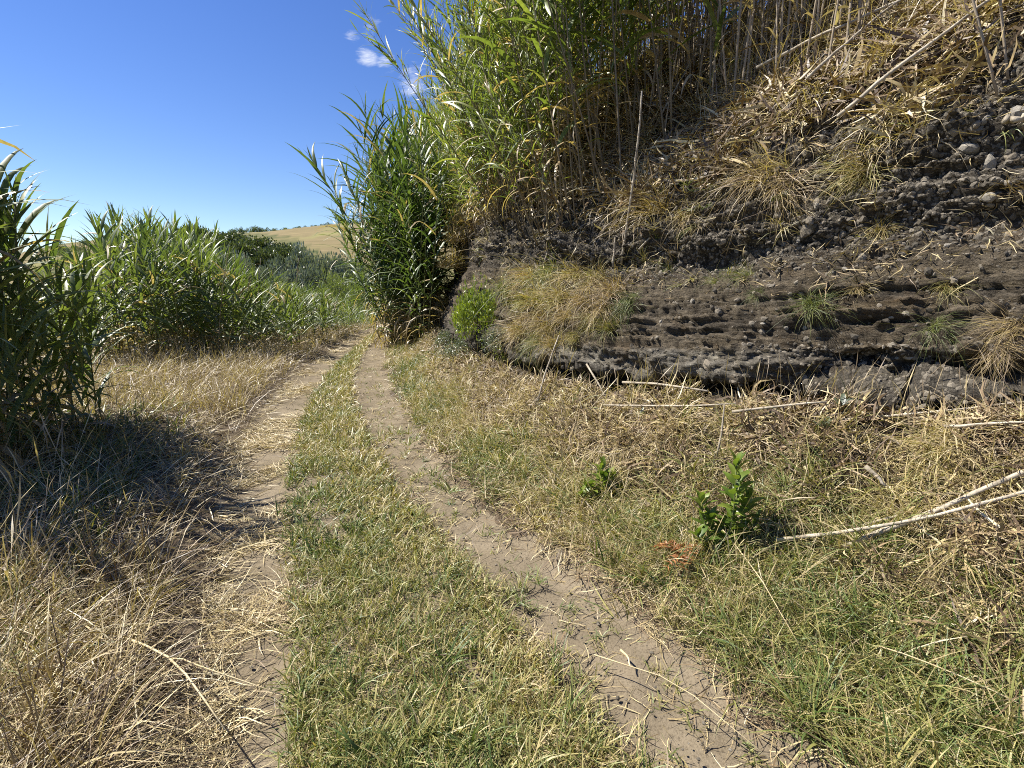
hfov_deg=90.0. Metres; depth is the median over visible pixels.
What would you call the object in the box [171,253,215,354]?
giant reed
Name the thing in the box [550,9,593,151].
giant reed
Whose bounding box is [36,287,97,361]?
giant reed
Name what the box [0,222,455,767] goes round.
ground
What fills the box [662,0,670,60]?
giant reed
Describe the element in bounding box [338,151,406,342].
giant reed
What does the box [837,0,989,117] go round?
fallen cane
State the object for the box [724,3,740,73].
dry cane
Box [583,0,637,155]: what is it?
giant reed
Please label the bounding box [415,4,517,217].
giant reed
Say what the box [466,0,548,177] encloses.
giant reed
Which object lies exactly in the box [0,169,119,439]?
giant reed
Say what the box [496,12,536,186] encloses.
giant reed
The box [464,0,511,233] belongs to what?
giant reed
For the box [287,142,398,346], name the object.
giant reed
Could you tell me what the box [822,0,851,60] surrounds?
dry cane
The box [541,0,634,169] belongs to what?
giant reed
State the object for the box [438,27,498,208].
giant reed
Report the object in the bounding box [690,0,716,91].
giant reed
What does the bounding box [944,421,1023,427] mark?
fallen cane
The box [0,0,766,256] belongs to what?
sky
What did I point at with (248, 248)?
evergreen tree
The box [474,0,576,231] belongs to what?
giant reed
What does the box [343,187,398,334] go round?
giant reed
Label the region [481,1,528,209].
giant reed
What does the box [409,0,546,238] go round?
giant reed
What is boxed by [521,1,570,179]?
giant reed
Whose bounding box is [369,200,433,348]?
giant reed
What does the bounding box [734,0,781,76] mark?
dry cane
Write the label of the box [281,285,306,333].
giant reed
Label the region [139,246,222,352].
giant reed
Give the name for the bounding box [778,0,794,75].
dry cane
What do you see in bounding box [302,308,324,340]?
giant reed
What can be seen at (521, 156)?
giant reed
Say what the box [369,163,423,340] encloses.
giant reed
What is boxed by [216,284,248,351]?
giant reed
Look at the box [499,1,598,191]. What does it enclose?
giant reed
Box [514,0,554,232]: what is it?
giant reed
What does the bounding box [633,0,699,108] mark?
giant reed
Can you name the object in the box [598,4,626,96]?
dry cane
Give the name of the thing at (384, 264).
giant reed
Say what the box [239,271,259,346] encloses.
giant reed
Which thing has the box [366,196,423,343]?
giant reed
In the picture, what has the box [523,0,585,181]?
giant reed
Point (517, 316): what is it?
grass tussock
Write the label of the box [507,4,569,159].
giant reed
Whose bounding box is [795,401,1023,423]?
fallen cane
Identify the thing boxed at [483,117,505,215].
giant reed
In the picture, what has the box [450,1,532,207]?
giant reed
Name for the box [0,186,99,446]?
giant reed
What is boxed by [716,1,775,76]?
dry cane
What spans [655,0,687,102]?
giant reed
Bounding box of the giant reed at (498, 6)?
[474,0,531,227]
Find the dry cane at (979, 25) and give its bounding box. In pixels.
[943,0,1012,99]
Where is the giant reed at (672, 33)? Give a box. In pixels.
[601,0,689,146]
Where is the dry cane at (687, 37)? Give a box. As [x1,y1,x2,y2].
[683,1,691,78]
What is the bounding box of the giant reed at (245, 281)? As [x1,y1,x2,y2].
[214,270,268,331]
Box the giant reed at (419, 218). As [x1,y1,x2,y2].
[367,123,457,335]
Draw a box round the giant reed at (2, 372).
[0,304,51,413]
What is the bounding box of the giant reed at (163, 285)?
[124,237,189,354]
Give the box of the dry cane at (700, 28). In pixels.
[694,0,704,64]
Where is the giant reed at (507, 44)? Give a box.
[479,2,559,166]
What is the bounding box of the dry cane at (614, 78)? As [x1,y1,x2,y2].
[611,7,624,125]
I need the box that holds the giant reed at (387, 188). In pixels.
[349,123,439,345]
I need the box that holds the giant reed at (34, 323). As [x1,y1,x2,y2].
[0,279,68,424]
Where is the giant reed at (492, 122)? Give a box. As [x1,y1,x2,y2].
[477,3,513,222]
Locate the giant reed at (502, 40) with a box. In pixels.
[471,0,529,143]
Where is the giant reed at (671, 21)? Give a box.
[651,0,679,68]
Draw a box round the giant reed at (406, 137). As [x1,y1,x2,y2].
[363,104,448,342]
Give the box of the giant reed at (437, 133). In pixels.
[414,81,488,236]
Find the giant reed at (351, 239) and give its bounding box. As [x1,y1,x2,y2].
[321,190,393,343]
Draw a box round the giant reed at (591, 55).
[537,0,621,179]
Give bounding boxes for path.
[159,323,864,767]
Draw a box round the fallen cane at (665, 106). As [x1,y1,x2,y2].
[662,4,738,112]
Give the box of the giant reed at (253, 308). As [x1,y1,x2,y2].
[244,288,260,343]
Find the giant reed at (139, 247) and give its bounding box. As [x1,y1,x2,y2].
[123,225,177,354]
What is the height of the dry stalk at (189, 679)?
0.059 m
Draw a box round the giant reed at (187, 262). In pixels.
[170,233,218,355]
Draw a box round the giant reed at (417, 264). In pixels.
[396,193,443,333]
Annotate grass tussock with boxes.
[407,227,470,283]
[415,285,448,334]
[432,203,474,245]
[439,268,452,291]
[440,184,481,223]
[470,265,522,321]
[485,270,560,343]
[487,307,540,360]
[489,250,548,310]
[493,300,550,367]
[505,296,521,316]
[506,327,545,374]
[508,299,557,339]
[510,249,568,315]
[513,309,558,362]
[519,318,572,380]
[520,268,575,337]
[524,234,592,331]
[540,294,582,338]
[545,266,605,336]
[551,254,625,313]
[551,255,647,323]
[551,324,588,354]
[561,288,596,344]
[574,269,636,344]
[580,308,626,350]
[599,284,650,332]
[605,175,678,237]
[624,393,712,473]
[656,186,718,261]
[691,137,827,253]
[697,270,733,287]
[709,418,758,460]
[716,262,767,289]
[733,131,845,244]
[735,285,769,307]
[753,423,825,496]
[774,280,858,337]
[796,417,864,465]
[800,123,910,215]
[835,267,890,306]
[846,214,911,256]
[869,396,1003,506]
[888,307,973,365]
[916,264,981,309]
[952,294,1023,368]
[959,324,1023,393]
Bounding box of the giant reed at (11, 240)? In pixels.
[0,208,73,425]
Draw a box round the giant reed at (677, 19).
[655,5,700,61]
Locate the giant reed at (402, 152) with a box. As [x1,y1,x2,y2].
[360,83,442,339]
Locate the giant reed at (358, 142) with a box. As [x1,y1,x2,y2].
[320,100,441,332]
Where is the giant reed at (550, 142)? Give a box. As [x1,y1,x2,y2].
[505,13,582,183]
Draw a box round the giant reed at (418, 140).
[392,102,448,326]
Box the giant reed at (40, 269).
[0,183,95,405]
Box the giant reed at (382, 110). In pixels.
[349,81,459,326]
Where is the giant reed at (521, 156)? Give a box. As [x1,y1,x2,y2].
[473,65,555,208]
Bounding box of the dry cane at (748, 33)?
[718,0,754,93]
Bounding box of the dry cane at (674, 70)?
[658,0,684,132]
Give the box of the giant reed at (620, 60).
[558,0,642,167]
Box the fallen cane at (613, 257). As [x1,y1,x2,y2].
[612,237,615,266]
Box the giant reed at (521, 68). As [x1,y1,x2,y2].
[483,0,576,183]
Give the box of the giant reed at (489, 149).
[425,0,541,249]
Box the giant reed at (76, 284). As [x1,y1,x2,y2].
[41,241,108,439]
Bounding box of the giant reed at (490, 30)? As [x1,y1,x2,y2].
[481,13,540,228]
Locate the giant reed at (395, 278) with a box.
[366,208,416,344]
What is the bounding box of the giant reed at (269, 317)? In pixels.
[244,298,289,346]
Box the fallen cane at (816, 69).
[806,1,897,79]
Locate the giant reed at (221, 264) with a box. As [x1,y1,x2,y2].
[189,254,242,349]
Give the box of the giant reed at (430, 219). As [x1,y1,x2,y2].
[413,135,449,325]
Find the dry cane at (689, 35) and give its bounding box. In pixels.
[664,0,691,99]
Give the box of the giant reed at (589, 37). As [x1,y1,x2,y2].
[564,0,615,136]
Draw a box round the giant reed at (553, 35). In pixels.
[515,0,622,230]
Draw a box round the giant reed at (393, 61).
[346,1,504,230]
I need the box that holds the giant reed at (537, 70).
[511,1,567,228]
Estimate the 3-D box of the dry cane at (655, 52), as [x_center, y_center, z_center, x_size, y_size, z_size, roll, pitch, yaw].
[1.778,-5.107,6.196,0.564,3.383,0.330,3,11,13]
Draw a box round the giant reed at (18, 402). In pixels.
[0,302,51,480]
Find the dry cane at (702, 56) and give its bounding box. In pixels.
[693,8,732,111]
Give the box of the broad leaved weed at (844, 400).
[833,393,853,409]
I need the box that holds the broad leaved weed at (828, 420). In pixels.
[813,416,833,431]
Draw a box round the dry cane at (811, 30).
[802,0,817,77]
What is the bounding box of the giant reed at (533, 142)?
[511,34,566,216]
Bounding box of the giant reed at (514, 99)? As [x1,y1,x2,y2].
[493,5,533,214]
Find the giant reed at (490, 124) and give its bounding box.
[480,6,511,210]
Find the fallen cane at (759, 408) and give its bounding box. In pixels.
[732,401,826,413]
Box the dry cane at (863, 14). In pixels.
[854,0,867,52]
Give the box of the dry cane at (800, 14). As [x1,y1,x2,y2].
[792,0,802,64]
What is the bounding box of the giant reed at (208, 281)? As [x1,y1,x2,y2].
[171,244,263,355]
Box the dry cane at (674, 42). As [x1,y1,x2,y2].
[664,2,677,73]
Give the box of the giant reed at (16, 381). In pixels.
[0,208,68,404]
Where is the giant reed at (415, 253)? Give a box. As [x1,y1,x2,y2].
[388,190,445,329]
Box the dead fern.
[654,539,704,569]
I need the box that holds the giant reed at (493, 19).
[477,0,526,203]
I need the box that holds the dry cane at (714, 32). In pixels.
[708,0,733,72]
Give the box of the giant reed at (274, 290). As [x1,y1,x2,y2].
[255,283,297,344]
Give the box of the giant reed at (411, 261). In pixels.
[395,191,427,329]
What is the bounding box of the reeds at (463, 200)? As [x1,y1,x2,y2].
[386,0,778,258]
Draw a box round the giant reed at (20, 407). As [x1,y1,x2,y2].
[0,312,51,432]
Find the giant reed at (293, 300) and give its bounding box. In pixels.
[284,293,307,349]
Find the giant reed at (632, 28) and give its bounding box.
[607,0,653,128]
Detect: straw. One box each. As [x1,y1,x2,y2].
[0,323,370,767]
[133,329,372,767]
[354,345,788,767]
[407,325,1023,750]
[460,10,787,251]
[460,90,1023,304]
[496,0,1023,268]
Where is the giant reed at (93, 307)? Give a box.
[78,249,109,355]
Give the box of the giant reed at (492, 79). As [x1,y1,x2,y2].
[460,32,550,190]
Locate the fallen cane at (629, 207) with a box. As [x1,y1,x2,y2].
[620,91,642,263]
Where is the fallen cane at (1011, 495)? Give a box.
[775,490,1023,541]
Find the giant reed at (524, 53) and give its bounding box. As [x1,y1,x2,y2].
[483,0,577,207]
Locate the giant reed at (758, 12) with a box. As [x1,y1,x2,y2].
[755,1,764,42]
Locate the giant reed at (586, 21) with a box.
[567,0,613,145]
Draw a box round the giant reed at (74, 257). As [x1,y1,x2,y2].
[63,236,111,360]
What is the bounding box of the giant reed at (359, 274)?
[315,203,401,342]
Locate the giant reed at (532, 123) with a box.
[514,4,555,219]
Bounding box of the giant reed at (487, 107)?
[446,27,544,211]
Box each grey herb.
[430,330,456,345]
[433,335,466,361]
[460,344,488,356]
[476,323,506,351]
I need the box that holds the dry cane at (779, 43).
[759,4,783,74]
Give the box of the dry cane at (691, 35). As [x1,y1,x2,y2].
[678,0,692,73]
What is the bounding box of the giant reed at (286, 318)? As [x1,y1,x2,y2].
[270,286,301,342]
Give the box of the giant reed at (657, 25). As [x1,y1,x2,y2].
[641,3,681,60]
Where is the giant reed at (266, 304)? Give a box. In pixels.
[235,279,282,347]
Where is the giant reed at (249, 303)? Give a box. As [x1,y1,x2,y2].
[226,280,268,350]
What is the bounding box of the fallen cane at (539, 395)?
[537,335,558,401]
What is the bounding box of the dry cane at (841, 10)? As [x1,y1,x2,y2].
[838,0,843,45]
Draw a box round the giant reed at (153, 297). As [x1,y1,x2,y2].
[140,256,171,359]
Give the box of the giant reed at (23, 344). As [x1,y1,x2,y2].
[0,250,140,468]
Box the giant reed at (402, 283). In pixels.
[394,211,409,344]
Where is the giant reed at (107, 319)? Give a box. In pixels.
[63,284,132,358]
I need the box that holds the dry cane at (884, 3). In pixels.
[878,0,885,30]
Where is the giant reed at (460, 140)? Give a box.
[440,52,493,230]
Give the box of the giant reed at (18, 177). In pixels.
[0,160,124,455]
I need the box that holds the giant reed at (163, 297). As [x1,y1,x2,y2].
[141,251,203,351]
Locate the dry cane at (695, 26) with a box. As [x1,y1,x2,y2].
[683,5,706,79]
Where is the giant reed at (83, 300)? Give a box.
[9,200,124,431]
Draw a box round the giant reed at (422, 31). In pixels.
[384,0,527,240]
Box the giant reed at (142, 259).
[123,247,192,355]
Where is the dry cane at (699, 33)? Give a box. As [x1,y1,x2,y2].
[684,4,703,67]
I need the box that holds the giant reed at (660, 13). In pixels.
[641,0,680,117]
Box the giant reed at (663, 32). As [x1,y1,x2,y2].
[620,0,733,138]
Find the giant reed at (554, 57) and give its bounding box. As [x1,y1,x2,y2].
[516,0,610,221]
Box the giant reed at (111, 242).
[73,211,151,354]
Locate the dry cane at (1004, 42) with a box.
[967,0,1009,78]
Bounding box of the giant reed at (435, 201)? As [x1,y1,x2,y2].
[404,96,449,316]
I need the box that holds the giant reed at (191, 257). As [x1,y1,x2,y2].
[162,237,228,346]
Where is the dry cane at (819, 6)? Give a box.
[813,0,824,59]
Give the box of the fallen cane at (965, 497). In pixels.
[844,469,1023,547]
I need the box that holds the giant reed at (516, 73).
[465,0,550,177]
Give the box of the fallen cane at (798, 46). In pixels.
[756,0,903,69]
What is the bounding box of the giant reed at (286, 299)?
[266,285,305,354]
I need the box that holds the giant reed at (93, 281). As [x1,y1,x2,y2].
[43,240,112,420]
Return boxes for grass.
[0,390,204,761]
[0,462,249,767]
[2,316,378,416]
[251,332,661,767]
[356,367,792,767]
[382,324,1023,767]
[473,74,1023,303]
[488,0,1023,256]
[554,0,1019,129]
[580,337,1023,441]
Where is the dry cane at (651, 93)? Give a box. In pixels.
[633,0,670,133]
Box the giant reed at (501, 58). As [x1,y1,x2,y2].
[492,48,548,209]
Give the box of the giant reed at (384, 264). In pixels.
[359,207,411,346]
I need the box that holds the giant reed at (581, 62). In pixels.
[551,1,616,163]
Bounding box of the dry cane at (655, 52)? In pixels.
[641,0,677,96]
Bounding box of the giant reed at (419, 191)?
[385,104,452,322]
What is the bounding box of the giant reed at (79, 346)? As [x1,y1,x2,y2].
[60,320,113,455]
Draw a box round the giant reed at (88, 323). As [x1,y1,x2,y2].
[29,297,145,433]
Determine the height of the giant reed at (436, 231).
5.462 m
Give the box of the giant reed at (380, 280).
[360,218,403,348]
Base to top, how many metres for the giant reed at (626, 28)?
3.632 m
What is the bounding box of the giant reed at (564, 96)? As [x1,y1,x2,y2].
[521,3,595,177]
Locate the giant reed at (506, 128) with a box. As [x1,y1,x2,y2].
[484,38,524,187]
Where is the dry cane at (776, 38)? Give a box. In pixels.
[766,0,789,82]
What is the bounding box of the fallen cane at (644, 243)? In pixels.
[639,206,676,249]
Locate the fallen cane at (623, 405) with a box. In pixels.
[603,403,735,406]
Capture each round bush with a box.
[211,245,244,266]
[232,252,255,277]
[250,259,283,284]
[270,253,298,281]
[272,266,296,288]
[285,240,312,271]
[291,263,326,293]
[297,249,325,279]
[307,251,346,294]
[330,249,350,267]
[337,256,364,298]
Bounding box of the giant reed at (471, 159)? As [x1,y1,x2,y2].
[439,65,496,231]
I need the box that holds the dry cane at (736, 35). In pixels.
[726,3,746,71]
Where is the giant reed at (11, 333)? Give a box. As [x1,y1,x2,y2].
[0,307,104,462]
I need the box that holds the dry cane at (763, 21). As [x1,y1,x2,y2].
[756,3,764,30]
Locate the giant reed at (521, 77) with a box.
[493,0,562,185]
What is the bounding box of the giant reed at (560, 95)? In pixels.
[506,2,584,188]
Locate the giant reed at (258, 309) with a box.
[239,280,278,349]
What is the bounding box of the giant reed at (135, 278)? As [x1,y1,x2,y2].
[117,243,164,359]
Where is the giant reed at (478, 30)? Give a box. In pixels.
[437,0,548,196]
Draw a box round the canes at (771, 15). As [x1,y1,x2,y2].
[592,0,799,78]
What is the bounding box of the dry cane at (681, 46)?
[674,7,692,74]
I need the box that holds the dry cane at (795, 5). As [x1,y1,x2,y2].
[774,0,801,70]
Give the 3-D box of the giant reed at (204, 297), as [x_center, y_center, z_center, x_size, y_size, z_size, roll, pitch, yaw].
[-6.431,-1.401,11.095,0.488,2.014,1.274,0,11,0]
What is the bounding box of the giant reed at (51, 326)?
[32,288,68,362]
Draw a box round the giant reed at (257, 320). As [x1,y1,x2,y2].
[241,291,284,346]
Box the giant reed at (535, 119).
[517,6,550,208]
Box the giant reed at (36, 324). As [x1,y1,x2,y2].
[15,286,60,363]
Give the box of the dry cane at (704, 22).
[701,5,706,42]
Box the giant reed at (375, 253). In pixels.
[337,167,417,343]
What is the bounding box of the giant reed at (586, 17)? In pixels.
[543,0,624,175]
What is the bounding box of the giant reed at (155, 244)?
[124,227,198,351]
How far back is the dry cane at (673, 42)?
5.86 m
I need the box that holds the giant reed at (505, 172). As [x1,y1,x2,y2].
[484,115,521,231]
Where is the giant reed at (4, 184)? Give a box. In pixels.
[0,167,105,436]
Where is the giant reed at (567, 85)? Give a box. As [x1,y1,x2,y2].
[527,1,603,179]
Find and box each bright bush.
[449,303,475,330]
[452,272,496,350]
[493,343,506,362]
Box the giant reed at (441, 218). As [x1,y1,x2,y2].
[368,114,465,343]
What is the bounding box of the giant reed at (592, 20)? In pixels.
[559,0,609,184]
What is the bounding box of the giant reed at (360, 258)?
[326,188,386,346]
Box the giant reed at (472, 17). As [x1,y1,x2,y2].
[452,0,553,207]
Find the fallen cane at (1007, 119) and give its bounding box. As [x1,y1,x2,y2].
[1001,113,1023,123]
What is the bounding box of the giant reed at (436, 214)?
[393,107,465,339]
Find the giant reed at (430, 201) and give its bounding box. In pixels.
[373,128,460,347]
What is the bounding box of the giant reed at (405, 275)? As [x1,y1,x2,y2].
[379,191,426,340]
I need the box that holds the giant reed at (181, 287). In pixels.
[159,245,225,350]
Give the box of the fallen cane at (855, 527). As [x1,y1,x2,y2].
[794,515,898,549]
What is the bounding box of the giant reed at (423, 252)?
[395,195,448,342]
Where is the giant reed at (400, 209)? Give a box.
[386,192,431,346]
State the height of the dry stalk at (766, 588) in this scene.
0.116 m
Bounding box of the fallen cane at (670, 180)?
[642,170,708,182]
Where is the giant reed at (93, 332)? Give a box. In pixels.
[35,272,138,420]
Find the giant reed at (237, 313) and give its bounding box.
[208,282,248,346]
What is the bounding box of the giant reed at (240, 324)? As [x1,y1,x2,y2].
[226,268,248,341]
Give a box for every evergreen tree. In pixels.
[168,225,210,240]
[198,225,213,234]
[208,236,233,250]
[210,231,249,243]
[223,239,258,262]
[234,234,250,242]
[235,235,277,249]
[248,243,284,272]
[260,242,292,258]
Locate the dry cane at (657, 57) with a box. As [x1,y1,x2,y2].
[648,8,671,95]
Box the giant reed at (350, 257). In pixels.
[332,209,394,348]
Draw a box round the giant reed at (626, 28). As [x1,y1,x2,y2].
[599,0,644,162]
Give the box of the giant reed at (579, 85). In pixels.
[534,0,606,170]
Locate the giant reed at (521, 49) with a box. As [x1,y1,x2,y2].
[481,0,573,228]
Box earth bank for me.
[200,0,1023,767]
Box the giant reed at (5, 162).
[0,148,107,457]
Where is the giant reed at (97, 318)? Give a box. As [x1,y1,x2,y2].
[72,264,116,365]
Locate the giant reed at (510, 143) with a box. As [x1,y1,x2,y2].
[496,59,518,203]
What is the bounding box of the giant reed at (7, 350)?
[0,330,91,471]
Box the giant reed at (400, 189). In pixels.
[390,172,415,341]
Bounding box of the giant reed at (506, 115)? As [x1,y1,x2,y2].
[479,76,576,233]
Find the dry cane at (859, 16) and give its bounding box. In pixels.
[857,0,861,49]
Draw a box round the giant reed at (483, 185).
[437,96,500,236]
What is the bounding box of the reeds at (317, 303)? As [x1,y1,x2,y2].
[3,241,378,359]
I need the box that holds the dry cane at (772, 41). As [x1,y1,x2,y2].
[762,0,780,85]
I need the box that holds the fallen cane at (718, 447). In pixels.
[715,403,724,456]
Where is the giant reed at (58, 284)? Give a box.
[5,258,141,441]
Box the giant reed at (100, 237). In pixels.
[85,207,146,357]
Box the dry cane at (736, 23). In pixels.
[730,2,742,48]
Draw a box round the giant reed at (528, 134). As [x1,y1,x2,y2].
[507,8,556,227]
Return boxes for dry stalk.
[82,624,127,654]
[127,638,225,729]
[163,657,282,694]
[594,654,768,757]
[620,649,630,665]
[723,530,798,643]
[879,646,1023,705]
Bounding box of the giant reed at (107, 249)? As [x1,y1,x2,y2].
[77,210,144,357]
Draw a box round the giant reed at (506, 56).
[454,0,569,234]
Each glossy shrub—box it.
[576,455,623,506]
[686,448,772,562]
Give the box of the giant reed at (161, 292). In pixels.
[124,242,199,350]
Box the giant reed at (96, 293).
[50,251,135,360]
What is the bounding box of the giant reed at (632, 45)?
[597,0,657,137]
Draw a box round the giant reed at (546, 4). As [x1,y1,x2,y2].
[494,0,605,196]
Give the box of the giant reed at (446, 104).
[427,21,504,232]
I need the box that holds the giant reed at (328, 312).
[317,290,347,342]
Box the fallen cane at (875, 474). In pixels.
[864,465,886,486]
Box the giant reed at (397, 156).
[364,123,455,339]
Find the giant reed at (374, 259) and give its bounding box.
[338,173,408,342]
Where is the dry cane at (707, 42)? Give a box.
[696,5,713,66]
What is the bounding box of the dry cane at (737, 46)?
[713,0,775,106]
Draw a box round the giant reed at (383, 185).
[370,179,405,339]
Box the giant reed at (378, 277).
[340,188,411,346]
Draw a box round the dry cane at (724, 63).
[719,0,738,98]
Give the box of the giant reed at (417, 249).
[396,202,426,339]
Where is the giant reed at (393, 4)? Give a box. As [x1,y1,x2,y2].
[389,0,500,186]
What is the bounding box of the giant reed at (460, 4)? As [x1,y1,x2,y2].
[450,0,514,202]
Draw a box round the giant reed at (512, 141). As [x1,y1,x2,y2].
[450,0,533,216]
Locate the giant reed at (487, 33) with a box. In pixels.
[479,15,516,209]
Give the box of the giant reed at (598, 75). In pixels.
[572,16,617,139]
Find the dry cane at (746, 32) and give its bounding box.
[737,1,761,83]
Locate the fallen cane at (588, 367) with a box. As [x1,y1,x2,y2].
[586,364,606,398]
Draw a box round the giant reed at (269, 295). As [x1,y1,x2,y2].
[262,278,290,338]
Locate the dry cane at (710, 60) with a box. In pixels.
[684,1,713,103]
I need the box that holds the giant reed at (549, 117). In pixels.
[531,14,572,180]
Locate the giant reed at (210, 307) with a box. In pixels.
[174,260,254,352]
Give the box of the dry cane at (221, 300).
[209,245,233,354]
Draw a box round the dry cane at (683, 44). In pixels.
[676,0,688,74]
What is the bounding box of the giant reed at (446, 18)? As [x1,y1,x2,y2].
[425,0,524,231]
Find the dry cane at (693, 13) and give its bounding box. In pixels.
[690,0,707,40]
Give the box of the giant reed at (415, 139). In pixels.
[371,108,456,331]
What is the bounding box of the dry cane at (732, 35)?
[725,2,736,53]
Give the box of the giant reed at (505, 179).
[496,90,512,232]
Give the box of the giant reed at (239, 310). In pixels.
[215,278,270,345]
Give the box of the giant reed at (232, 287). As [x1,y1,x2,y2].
[191,253,277,353]
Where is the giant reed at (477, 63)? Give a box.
[442,0,522,204]
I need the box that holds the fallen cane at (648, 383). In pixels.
[622,381,707,391]
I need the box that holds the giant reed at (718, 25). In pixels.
[680,0,758,102]
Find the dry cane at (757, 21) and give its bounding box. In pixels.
[754,2,765,49]
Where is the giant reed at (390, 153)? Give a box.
[357,133,451,339]
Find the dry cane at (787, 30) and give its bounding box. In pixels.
[783,0,814,72]
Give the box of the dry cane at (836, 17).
[825,0,863,75]
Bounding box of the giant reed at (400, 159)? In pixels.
[393,153,434,339]
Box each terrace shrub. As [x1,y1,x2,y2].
[57,246,71,257]
[76,244,87,252]
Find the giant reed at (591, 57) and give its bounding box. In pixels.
[556,0,613,172]
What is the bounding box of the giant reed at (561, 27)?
[492,0,614,180]
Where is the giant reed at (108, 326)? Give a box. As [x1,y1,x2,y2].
[50,253,139,359]
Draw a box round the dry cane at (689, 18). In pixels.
[677,2,694,69]
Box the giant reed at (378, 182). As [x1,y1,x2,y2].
[346,159,413,342]
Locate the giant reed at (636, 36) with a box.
[595,0,664,92]
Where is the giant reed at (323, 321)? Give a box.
[319,307,329,337]
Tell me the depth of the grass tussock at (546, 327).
5.42 m
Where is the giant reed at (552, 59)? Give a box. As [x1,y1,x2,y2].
[496,0,596,168]
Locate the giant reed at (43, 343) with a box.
[2,272,80,456]
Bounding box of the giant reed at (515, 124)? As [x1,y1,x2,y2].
[494,32,543,227]
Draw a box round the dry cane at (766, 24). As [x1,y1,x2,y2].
[742,0,768,60]
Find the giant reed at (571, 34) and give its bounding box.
[542,0,629,193]
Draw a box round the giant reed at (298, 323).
[285,303,310,333]
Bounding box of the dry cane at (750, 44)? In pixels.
[721,0,769,91]
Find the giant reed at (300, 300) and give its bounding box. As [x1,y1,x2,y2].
[293,290,309,340]
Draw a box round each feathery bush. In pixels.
[313,267,357,320]
[338,260,385,323]
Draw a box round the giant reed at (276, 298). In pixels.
[256,289,301,349]
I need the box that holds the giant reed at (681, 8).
[648,0,691,79]
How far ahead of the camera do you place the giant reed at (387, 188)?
12.43 m
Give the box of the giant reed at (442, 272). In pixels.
[408,204,459,322]
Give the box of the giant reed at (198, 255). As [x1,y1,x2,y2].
[156,240,212,355]
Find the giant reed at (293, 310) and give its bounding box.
[280,301,296,354]
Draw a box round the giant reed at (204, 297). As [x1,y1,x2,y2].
[197,272,226,352]
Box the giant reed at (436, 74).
[404,2,492,218]
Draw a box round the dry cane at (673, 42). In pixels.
[669,0,682,94]
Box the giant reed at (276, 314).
[258,286,285,345]
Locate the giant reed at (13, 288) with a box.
[0,239,97,450]
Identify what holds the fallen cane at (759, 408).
on the straw at (875, 415)
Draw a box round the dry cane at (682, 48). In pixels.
[665,6,689,81]
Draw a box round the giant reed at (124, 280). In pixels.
[86,258,180,357]
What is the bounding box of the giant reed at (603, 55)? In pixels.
[584,0,626,137]
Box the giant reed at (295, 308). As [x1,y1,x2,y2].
[277,302,309,351]
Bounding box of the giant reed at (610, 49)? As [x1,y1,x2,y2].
[573,1,642,139]
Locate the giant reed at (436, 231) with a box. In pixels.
[413,164,459,325]
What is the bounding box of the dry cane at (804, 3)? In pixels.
[798,0,805,40]
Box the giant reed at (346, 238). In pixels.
[310,164,408,347]
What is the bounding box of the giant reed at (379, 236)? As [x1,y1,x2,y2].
[362,176,421,337]
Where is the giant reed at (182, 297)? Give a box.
[136,242,206,355]
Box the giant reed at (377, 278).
[345,226,412,349]
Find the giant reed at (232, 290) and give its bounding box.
[211,266,271,354]
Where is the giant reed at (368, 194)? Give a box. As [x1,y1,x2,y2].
[348,172,413,342]
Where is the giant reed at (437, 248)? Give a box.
[419,182,449,326]
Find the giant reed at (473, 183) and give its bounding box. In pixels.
[453,80,490,237]
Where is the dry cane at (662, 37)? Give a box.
[645,0,680,95]
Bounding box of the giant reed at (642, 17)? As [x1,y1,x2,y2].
[583,0,690,152]
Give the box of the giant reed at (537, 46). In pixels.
[513,0,582,223]
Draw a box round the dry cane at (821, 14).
[817,0,840,47]
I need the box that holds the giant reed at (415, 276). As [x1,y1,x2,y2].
[398,206,433,338]
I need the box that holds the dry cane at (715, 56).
[696,0,729,113]
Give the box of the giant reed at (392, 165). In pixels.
[367,119,435,336]
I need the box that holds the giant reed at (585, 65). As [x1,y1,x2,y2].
[539,1,612,155]
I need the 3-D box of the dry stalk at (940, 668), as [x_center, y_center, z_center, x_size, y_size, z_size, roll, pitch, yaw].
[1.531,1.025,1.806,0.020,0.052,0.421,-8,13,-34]
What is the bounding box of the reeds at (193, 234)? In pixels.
[0,126,283,488]
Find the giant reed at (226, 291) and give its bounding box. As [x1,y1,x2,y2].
[208,252,252,348]
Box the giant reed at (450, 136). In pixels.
[438,118,495,235]
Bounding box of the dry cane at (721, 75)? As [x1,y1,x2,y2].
[707,3,723,80]
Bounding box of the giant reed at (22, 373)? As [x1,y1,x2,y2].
[0,259,73,440]
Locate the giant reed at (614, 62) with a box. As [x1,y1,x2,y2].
[544,0,677,204]
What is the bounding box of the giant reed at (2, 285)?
[0,191,56,467]
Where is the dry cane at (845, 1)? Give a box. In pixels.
[841,0,846,28]
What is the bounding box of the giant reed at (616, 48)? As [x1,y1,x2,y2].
[564,0,670,155]
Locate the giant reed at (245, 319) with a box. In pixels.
[218,292,268,350]
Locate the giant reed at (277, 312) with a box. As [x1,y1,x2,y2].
[255,284,286,343]
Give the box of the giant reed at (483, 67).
[441,0,541,244]
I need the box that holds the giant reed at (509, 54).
[477,2,545,172]
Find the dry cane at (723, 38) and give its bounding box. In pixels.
[715,0,730,84]
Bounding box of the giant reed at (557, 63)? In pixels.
[519,0,598,227]
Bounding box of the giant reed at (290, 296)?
[263,287,321,349]
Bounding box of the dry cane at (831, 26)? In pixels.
[825,5,835,50]
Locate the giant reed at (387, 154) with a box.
[352,109,444,344]

